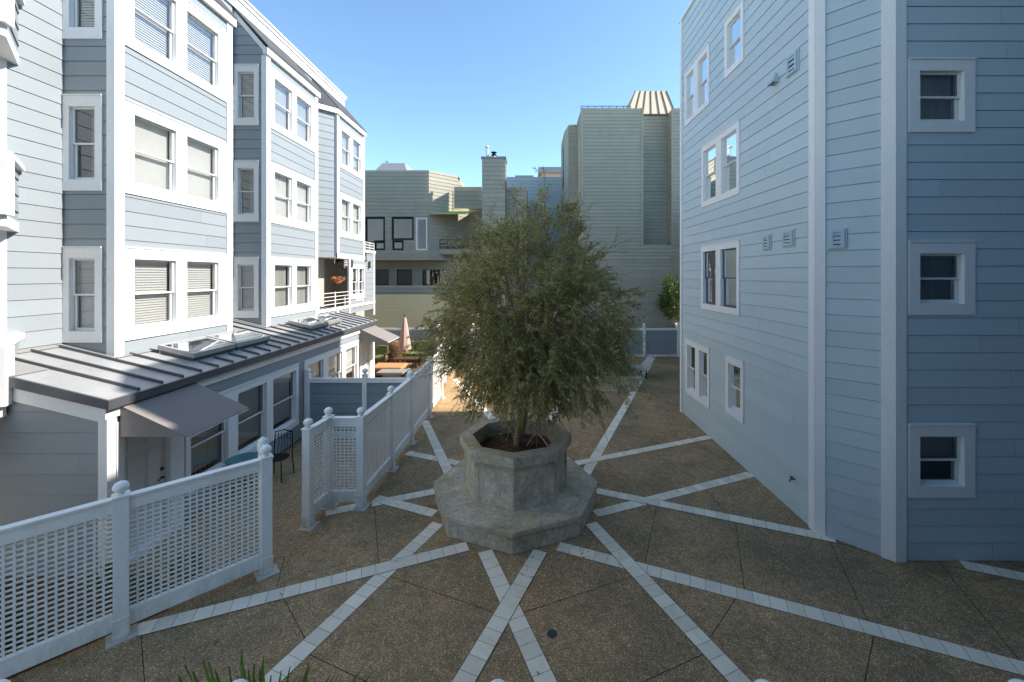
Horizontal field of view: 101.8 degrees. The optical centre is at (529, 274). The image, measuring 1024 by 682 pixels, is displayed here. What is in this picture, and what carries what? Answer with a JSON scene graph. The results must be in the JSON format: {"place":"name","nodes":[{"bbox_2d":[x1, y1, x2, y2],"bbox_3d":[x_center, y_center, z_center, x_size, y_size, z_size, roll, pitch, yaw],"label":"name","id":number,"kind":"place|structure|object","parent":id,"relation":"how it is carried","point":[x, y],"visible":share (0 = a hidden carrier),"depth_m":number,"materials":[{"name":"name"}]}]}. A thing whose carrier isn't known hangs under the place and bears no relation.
{"place":"outdoors","nodes":[
{"label":"outdoors","id":0,"kind":"place"},
{"bbox_2d":[376,369,406,377],"bbox_3d":[-5.675,4.170,17.125,1.050,0.460,0.650,0,0,0],"label":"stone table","id":1,"kind":"object","parent":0,"point":[391,373],"visible":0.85,"depth_m":16.95,"materials":[{"name":"white stone"}]},
{"bbox_2d":[375,358,425,383],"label":"patio floor","id":2,"kind":"structure","parent":0,"point":[411,364],"depth_m":20.42,"materials":[{"name":"brown stone"}]},
{"bbox_2d":[375,345,390,363],"bbox_3d":[-7.225,3.925,20.180,0.730,0.950,0.780,0,0,0],"label":"garden armchair","id":3,"kind":"object","parent":2,"relation":"on","point":[381,349],"visible":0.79,"depth_m":20.40,"materials":[{"name":"green fabric"}]},
{"bbox_2d":[375,363,408,375],"bbox_3d":[-6.150,4.120,18.250,1.400,0.360,1.000,0,0,0],"label":"garden ottoman","id":4,"kind":"object","parent":2,"relation":"on","point":[379,366],"visible":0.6,"depth_m":18.11,"materials":[{"name":"orange fabric"}]},
{"bbox_2d":[386,340,403,362],"bbox_3d":[-6.751,3.872,20.900,0.989,1.183,0.832,0,0,0],"label":"armchair","id":5,"kind":"object","parent":2,"relation":"on","point":[395,350],"visible":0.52,"depth_m":20.63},
{"bbox_2d":[398,314,410,362],"bbox_3d":[-5.700,3.080,19.000,0.608,2.640,0.608,0,0,0],"label":"parasol","id":6,"kind":"object","parent":2,"relation":"on","point":[403,340],"visible":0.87,"depth_m":18.88,"materials":[{"name":"pink fabric"}]},
{"bbox_2d":[392,356,420,367],"bbox_3d":[-5.875,4.180,19.905,1.150,0.440,0.710,0,0,0],"label":"coffee table","id":7,"kind":"object","parent":2,"relation":"on","point":[397,358],"visible":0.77,"depth_m":19.73,"materials":[{"name":"brown wood"}]},
{"bbox_2d":[403,341,433,357],"bbox_3d":[-5.875,3.890,21.165,1.840,1.020,0.850,0,0,0],"label":"garden sofa","id":8,"kind":"object","parent":2,"relation":"on","point":[413,353],"visible":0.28,"depth_m":21.31,"materials":[{"name":"green fabric"}]},
{"bbox_2d":[248,0,691,186],"label":"sky","id":9,"kind":"structure","parent":0,"point":[431,84],"materials":[{"name":"blue"}]},
{"bbox_2d":[0,357,1023,681],"bbox_3d":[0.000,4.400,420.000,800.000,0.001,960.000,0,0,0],"label":"ground","id":10,"kind":"structure","parent":0,"point":[390,629],"depth_m":5.69,"materials":[{"name":"concrete"}]},
{"bbox_2d":[0,581,188,678],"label":"planting bed","id":11,"kind":"object","parent":10,"relation":"on","point":[61,606],"visible":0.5,"depth_m":5.55,"materials":[{"name":"soil"}]},
{"bbox_2d":[0,575,11,594],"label":"shrub","id":12,"kind":"object","parent":11,"relation":"on","point":[7,588],"visible":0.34,"depth_m":5.24,"materials":[{"name":"green plant"}]},
{"bbox_2d":[0,597,43,656],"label":"shrub","id":13,"kind":"object","parent":11,"relation":"on","point":[17,628],"visible":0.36,"depth_m":4.74,"materials":[{"name":"green plant"}]},
{"bbox_2d":[80,561,158,599],"bbox_3d":[-5.381,4.078,5.487,0.813,0.625,0.673,0,0,0],"label":"shrub","id":14,"kind":"object","parent":11,"relation":"on","point":[111,578],"visible":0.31,"depth_m":5.45,"materials":[{"name":"green plant"}]},
{"bbox_2d":[0,444,279,678],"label":"lattice fence","id":15,"kind":"object","parent":10,"relation":"on","point":[121,620],"visible":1,"depth_m":5.05,"materials":[{"name":"wood"}]},
{"bbox_2d":[165,550,206,580],"bbox_3d":[-4.901,4.199,5.981,0.464,0.449,0.412,0,0,0],"label":"shrub","id":16,"kind":"object","parent":10,"relation":"on","point":[193,570],"visible":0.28,"depth_m":5.98,"materials":[{"name":"green plant"}]},
{"bbox_2d":[0,0,398,577],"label":"apartment building","id":17,"kind":"structure","parent":10,"relation":"on","point":[182,206],"depth_m":8.04,"materials":[{"name":"blue wood"}]},
{"bbox_2d":[61,94,103,190],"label":"window","id":18,"kind":"structure","parent":17,"relation":"in","point":[82,122],"depth_m":7.44,"materials":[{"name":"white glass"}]},
{"bbox_2d":[62,0,103,38],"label":"window","id":19,"kind":"structure","parent":17,"relation":"in","point":[81,19],"depth_m":7.44,"materials":[{"name":"white glass"}]},
{"bbox_2d":[61,246,105,342],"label":"window","id":20,"kind":"structure","parent":17,"relation":"in","point":[82,270],"depth_m":7.44,"materials":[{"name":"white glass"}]},
{"bbox_2d":[125,437,164,553],"bbox_3d":[-6.185,3.360,6.670,0.111,1.920,0.800,0,0,0],"label":"door","id":21,"kind":"structure","parent":17,"relation":"in","point":[144,456],"depth_m":6.70,"materials":[{"name":"white metal"}]},
{"bbox_2d":[125,247,224,340],"bbox_3d":[-7.634,0.344,8.870,0.472,1.732,2.498,0,0,0],"label":"window","id":22,"kind":"structure","parent":17,"relation":"in","point":[167,291],"depth_m":8.73,"materials":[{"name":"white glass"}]},
{"bbox_2d":[125,98,224,212],"bbox_3d":[-7.634,-2.376,8.870,0.472,1.732,2.498,0,0,0],"label":"window","id":23,"kind":"structure","parent":17,"relation":"in","point":[168,159],"depth_m":8.72,"materials":[{"name":"white glass"}]},
{"bbox_2d":[125,0,224,100],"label":"window","id":24,"kind":"structure","parent":17,"relation":"in","point":[176,35],"depth_m":8.91,"materials":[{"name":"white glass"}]},
{"bbox_2d":[184,363,299,496],"bbox_3d":[-6.304,3.124,9.170,0.472,1.612,3.608,0,0,0],"label":"window","id":25,"kind":"structure","parent":17,"relation":"in","point":[272,399],"depth_m":9.27,"materials":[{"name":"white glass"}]},
{"bbox_2d":[233,64,258,124],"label":"window","id":26,"kind":"structure","parent":17,"relation":"in","point":[246,76],"depth_m":11.75,"materials":[{"name":"clear glass"}]},
{"bbox_2d":[233,160,259,221],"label":"window","id":27,"kind":"structure","parent":17,"relation":"in","point":[246,172],"depth_m":11.75,"materials":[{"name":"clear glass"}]},
{"bbox_2d":[233,257,260,317],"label":"window","id":28,"kind":"structure","parent":17,"relation":"in","point":[246,269],"depth_m":11.75,"materials":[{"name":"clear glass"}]},
{"bbox_2d":[271,257,313,316],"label":"window","id":29,"kind":"structure","parent":17,"relation":"in","point":[292,279],"depth_m":13.01,"materials":[{"name":"clear glass"}]},
{"bbox_2d":[271,162,314,230],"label":"window","id":30,"kind":"structure","parent":17,"relation":"in","point":[292,193],"depth_m":13.01,"materials":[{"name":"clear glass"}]},
{"bbox_2d":[271,67,314,151],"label":"window","id":31,"kind":"structure","parent":17,"relation":"in","point":[292,111],"depth_m":13.07,"materials":[{"name":"clear glass"}]},
{"bbox_2d":[304,340,358,419],"bbox_3d":[-6.304,3.124,13.045,0.472,1.612,3.578,0,0,0],"label":"window","id":32,"kind":"structure","parent":17,"relation":"in","point":[343,361],"depth_m":13.42,"materials":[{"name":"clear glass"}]},
{"bbox_2d":[331,258,344,283],"bbox_3d":[-7.342,-0.170,15.996,0.438,1.000,0.512,0,0,0],"label":"hanging basket","id":33,"kind":"object","parent":17,"relation":"hanging from","point":[337,280],"visible":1,"depth_m":15.92,"materials":[{"name":"ceramic"}]},
{"bbox_2d":[339,192,362,240],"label":"window","id":34,"kind":"structure","parent":17,"relation":"in","point":[350,208],"depth_m":17.33,"materials":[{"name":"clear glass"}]},
{"bbox_2d":[339,122,362,179],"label":"window","id":35,"kind":"structure","parent":17,"relation":"in","point":[350,145],"depth_m":17.33,"materials":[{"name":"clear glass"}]},
{"bbox_2d":[342,264,365,298],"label":"window","id":36,"kind":"structure","parent":17,"relation":"in","point":[357,271],"depth_m":18.00,"materials":[{"name":"clear glass"}]},
{"bbox_2d":[362,342,367,373],"bbox_3d":[-6.185,3.360,15.525,0.111,1.920,0.850,0,0,0],"label":"door","id":37,"kind":"structure","parent":17,"relation":"in","point":[364,344],"depth_m":15.62,"materials":[{"name":"white wood"}]},
{"bbox_2d":[225,452,257,493],"bbox_3d":[-5.740,4.042,8.350,0.620,0.724,0.620,0,0,0],"label":"bistro table","id":38,"kind":"object","parent":10,"relation":"on","point":[240,458],"visible":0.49,"depth_m":8.34,"materials":[{"name":"teal metal"}]},
{"bbox_2d":[257,437,267,552],"bbox_3d":[-4.080,3.440,6.360,0.150,1.920,0.150,0,0,0],"label":"gate post","id":39,"kind":"object","parent":10,"relation":"on","point":[262,441],"visible":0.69,"depth_m":6.33,"materials":[{"name":"white wood"}]},
{"bbox_2d":[178,649,372,681],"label":"spiky plant","id":40,"kind":"object","parent":10,"relation":"on","point":[261,675],"visible":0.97,"depth_m":2.95,"materials":[{"name":"green plant"}]},
{"bbox_2d":[273,429,294,482],"bbox_3d":[-5.450,3.910,9.014,0.459,0.981,0.477,0,0,0],"label":"bistro chair","id":41,"kind":"object","parent":10,"relation":"on","point":[278,457],"visible":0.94,"depth_m":9.20,"materials":[{"name":"black metal"}]},
{"bbox_2d":[304,368,411,436],"bbox_3d":[-4.615,3.446,11.220,2.887,1.869,0.157,0,0,0],"label":"panel fence","id":42,"kind":"object","parent":10,"relation":"on","point":[344,396],"visible":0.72,"depth_m":11.21,"materials":[{"name":"blue"}]},
{"bbox_2d":[298,348,445,531],"bbox_3d":[-3.298,3.456,11.015,0.889,1.889,7.833,0,0,4],"label":"lattice fence","id":43,"kind":"object","parent":10,"relation":"on","point":[403,408],"visible":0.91,"depth_m":7.90,"materials":[{"name":"wood"}]},
{"bbox_2d":[436,323,457,384],"bbox_3d":[-3.613,3.446,18.547,0.236,1.869,7.092,0,0,-5],"label":"lattice fence","id":44,"kind":"object","parent":10,"relation":"on","point":[444,381],"visible":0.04,"depth_m":16.73,"materials":[{"name":"white wood"}]},
{"bbox_2d":[364,161,558,327],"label":"house","id":45,"kind":"structure","parent":10,"relation":"on","point":[414,219],"depth_m":26.02,"materials":[{"name":"green"}]},
{"bbox_2d":[365,217,384,242],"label":"window","id":46,"kind":"structure","parent":45,"relation":"in","point":[374,226],"depth_m":26.05,"materials":[{"name":"grey glass"}]},
{"bbox_2d":[374,240,384,249],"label":"window","id":47,"kind":"structure","parent":45,"relation":"in","point":[377,246],"depth_m":25.99,"materials":[{"name":"grey glass"}]},
{"bbox_2d":[375,268,389,284],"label":"window","id":48,"kind":"structure","parent":45,"relation":"in","point":[382,275],"depth_m":27.72,"materials":[{"name":"green"}]},
{"bbox_2d":[392,240,403,249],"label":"window","id":49,"kind":"structure","parent":45,"relation":"in","point":[396,244],"depth_m":26.00,"materials":[{"name":"grey glass"}]},
{"bbox_2d":[392,217,413,239],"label":"window","id":50,"kind":"structure","parent":45,"relation":"in","point":[402,227],"depth_m":26.05,"materials":[{"name":"grey glass"}]},
{"bbox_2d":[395,268,412,284],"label":"window","id":51,"kind":"structure","parent":45,"relation":"in","point":[403,276],"depth_m":27.72,"materials":[{"name":"green"}]},
{"bbox_2d":[416,218,426,249],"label":"window","id":52,"kind":"structure","parent":45,"relation":"in","point":[421,223],"depth_m":26.05,"materials":[{"name":"grey glass"}]},
{"bbox_2d":[421,268,448,284],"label":"window","id":53,"kind":"structure","parent":45,"relation":"in","point":[429,276],"depth_m":27.72,"materials":[{"name":"green"}]},
{"bbox_2d":[481,146,506,325],"bbox_3d":[-2.215,-1.852,26.300,1.548,12.503,1.520,0,0,0],"label":"chimney stack","id":54,"kind":"object","parent":10,"relation":"on","point":[494,167],"visible":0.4,"depth_m":25.59,"materials":[{"name":"green"}]},
{"bbox_2d":[0,679,1023,681],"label":"lattice fence","id":55,"kind":"object","parent":10,"relation":"on","point":[501,680],"visible":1,"depth_m":2.63,"materials":[{"name":"wood"}]},
{"bbox_2d":[139,414,885,681],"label":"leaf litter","id":56,"kind":"object","parent":10,"relation":"on","point":[550,565],"visible":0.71,"depth_m":6.26,"materials":[{"name":"brown plant"}]},
{"bbox_2d":[433,415,597,554],"bbox_3d":[-0.270,3.750,8.100,2.975,1.300,2.975,0,0,-22],"label":"octagonal planter","id":57,"kind":"object","parent":10,"relation":"on","point":[492,491],"visible":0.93,"depth_m":7.26,"materials":[{"name":"concrete"}]},
{"bbox_2d":[404,166,654,448],"bbox_3d":[0.045,0.694,8.174,5.043,5.438,3.968,0,0,0],"label":"olive tree","id":58,"kind":"object","parent":57,"relation":"in","point":[526,370],"visible":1,"depth_m":7.28,"materials":[{"name":"green plant"}]},
{"bbox_2d":[506,188,527,323],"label":"house","id":59,"kind":"structure","parent":10,"relation":"on","point":[523,193],"depth_m":26.39,"materials":[{"name":"blue"}]},
{"bbox_2d":[375,323,679,356],"bbox_3d":[-0.295,3.476,22.200,16.649,1.808,0.179,0,0,0],"label":"panel fence","id":60,"kind":"object","parent":10,"relation":"on","point":[662,342],"visible":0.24,"depth_m":22.19,"materials":[{"name":"blue"}]},
{"bbox_2d":[507,175,566,327],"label":"house","id":61,"kind":"structure","parent":10,"relation":"on","point":[531,183],"depth_m":32.99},
{"bbox_2d":[538,167,560,176],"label":"house","id":62,"kind":"structure","parent":10,"relation":"on","point":[553,172],"depth_m":41.53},
{"bbox_2d":[547,629,556,637],"bbox_3d":[0.275,4.396,5.100,0.124,0.008,0.124,0,0,0],"label":"floor drain","id":63,"kind":"object","parent":10,"relation":"on","point":[551,633],"visible":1,"depth_m":5.10,"materials":[{"name":"metal"}]},
{"bbox_2d":[137,358,1023,681],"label":"paving joint","id":64,"kind":"object","parent":10,"relation":"on","point":[589,590],"visible":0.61,"depth_m":5.71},
{"bbox_2d":[138,357,1023,681],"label":"paving strip","id":65,"kind":"object","parent":10,"relation":"on","point":[724,665],"visible":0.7,"depth_m":5.79,"materials":[{"name":"concrete"}]},
{"bbox_2d":[545,358,640,391],"bbox_3d":[1.526,4.140,17.850,5.355,0.520,4.386,0,0,0],"label":"raised planter","id":66,"kind":"object","parent":10,"relation":"on","point":[611,389],"visible":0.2,"depth_m":15.70,"materials":[{"name":"concrete"}]},
{"bbox_2d":[505,336,636,375],"bbox_3d":[1.540,3.106,17.902,5.238,1.850,4.170,0,0,0],"label":"shrub cover","id":67,"kind":"object","parent":66,"relation":"in","point":[629,367],"visible":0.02,"depth_m":16.56,"materials":[{"name":"green plant"}]},
{"bbox_2d":[631,356,653,378],"bbox_3d":[4.831,3.995,18.080,0.962,0.809,0.960,0,0,0],"label":"lounge chair","id":68,"kind":"object","parent":10,"relation":"on","point":[648,361],"visible":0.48,"depth_m":18.04,"materials":[{"name":"fabric"}]},
{"bbox_2d":[654,273,679,322],"bbox_3d":[8.078,1.326,23.379,2.255,2.904,2.234,0,0,0],"label":"leafy tree","id":69,"kind":"object","parent":10,"relation":"on","point":[673,302],"visible":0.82,"depth_m":23.26,"materials":[{"name":"green plant"}]},
{"bbox_2d":[679,0,1023,561],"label":"apartment building","id":70,"kind":"structure","parent":10,"relation":"on","point":[852,272],"depth_m":6.67,"materials":[{"name":"blue wood"}]},
{"bbox_2d":[684,42,709,126],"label":"window","id":71,"kind":"structure","parent":70,"relation":"in","point":[697,77],"depth_m":12.06,"materials":[{"name":"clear glass"}]},
{"bbox_2d":[685,338,709,408],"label":"window","id":72,"kind":"structure","parent":70,"relation":"in","point":[697,356],"depth_m":12.06,"materials":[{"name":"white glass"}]},
{"bbox_2d":[700,240,741,315],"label":"window","id":73,"kind":"structure","parent":70,"relation":"in","point":[720,262],"depth_m":10.62,"materials":[{"name":"wood"}]},
{"bbox_2d":[701,119,751,207],"bbox_3d":[5.084,-2.761,10.731,0.472,1.722,2.129,0,0,0],"label":"window","id":74,"kind":"structure","parent":70,"relation":"in","point":[720,156],"depth_m":10.57,"materials":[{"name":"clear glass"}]},
{"bbox_2d":[723,0,744,78],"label":"window","id":75,"kind":"structure","parent":70,"relation":"in","point":[734,35],"depth_m":10.03,"materials":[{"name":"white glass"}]},
{"bbox_2d":[725,355,744,423],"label":"window","id":76,"kind":"structure","parent":70,"relation":"in","point":[734,368],"depth_m":10.00,"materials":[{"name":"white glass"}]},
{"bbox_2d":[907,423,976,497],"bbox_3d":[6.320,2.844,6.584,1.018,1.132,0.472,0,0,0],"label":"window","id":77,"kind":"structure","parent":70,"relation":"in","point":[941,456],"depth_m":6.37,"materials":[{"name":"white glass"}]},
{"bbox_2d":[907,241,976,314],"bbox_3d":[6.320,0.044,6.584,1.018,1.132,0.472,0,0,0],"label":"window","id":78,"kind":"structure","parent":70,"relation":"in","point":[941,274],"depth_m":6.37,"materials":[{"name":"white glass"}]},
{"bbox_2d":[907,57,976,132],"bbox_3d":[6.320,-2.756,6.584,1.018,1.132,0.472,0,0,0],"label":"window","id":79,"kind":"structure","parent":70,"relation":"in","point":[941,90],"depth_m":6.37,"materials":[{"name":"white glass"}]},
{"bbox_2d":[561,90,679,327],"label":"house","id":80,"kind":"structure","parent":0,"point":[620,165],"depth_m":23.99,"materials":[{"name":"green"}]},
{"bbox_2d":[562,146,563,188],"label":"window","id":81,"kind":"structure","parent":80,"relation":"in","point":[563,146],"depth_m":27.90,"materials":[{"name":"grey glass"}]}
]}

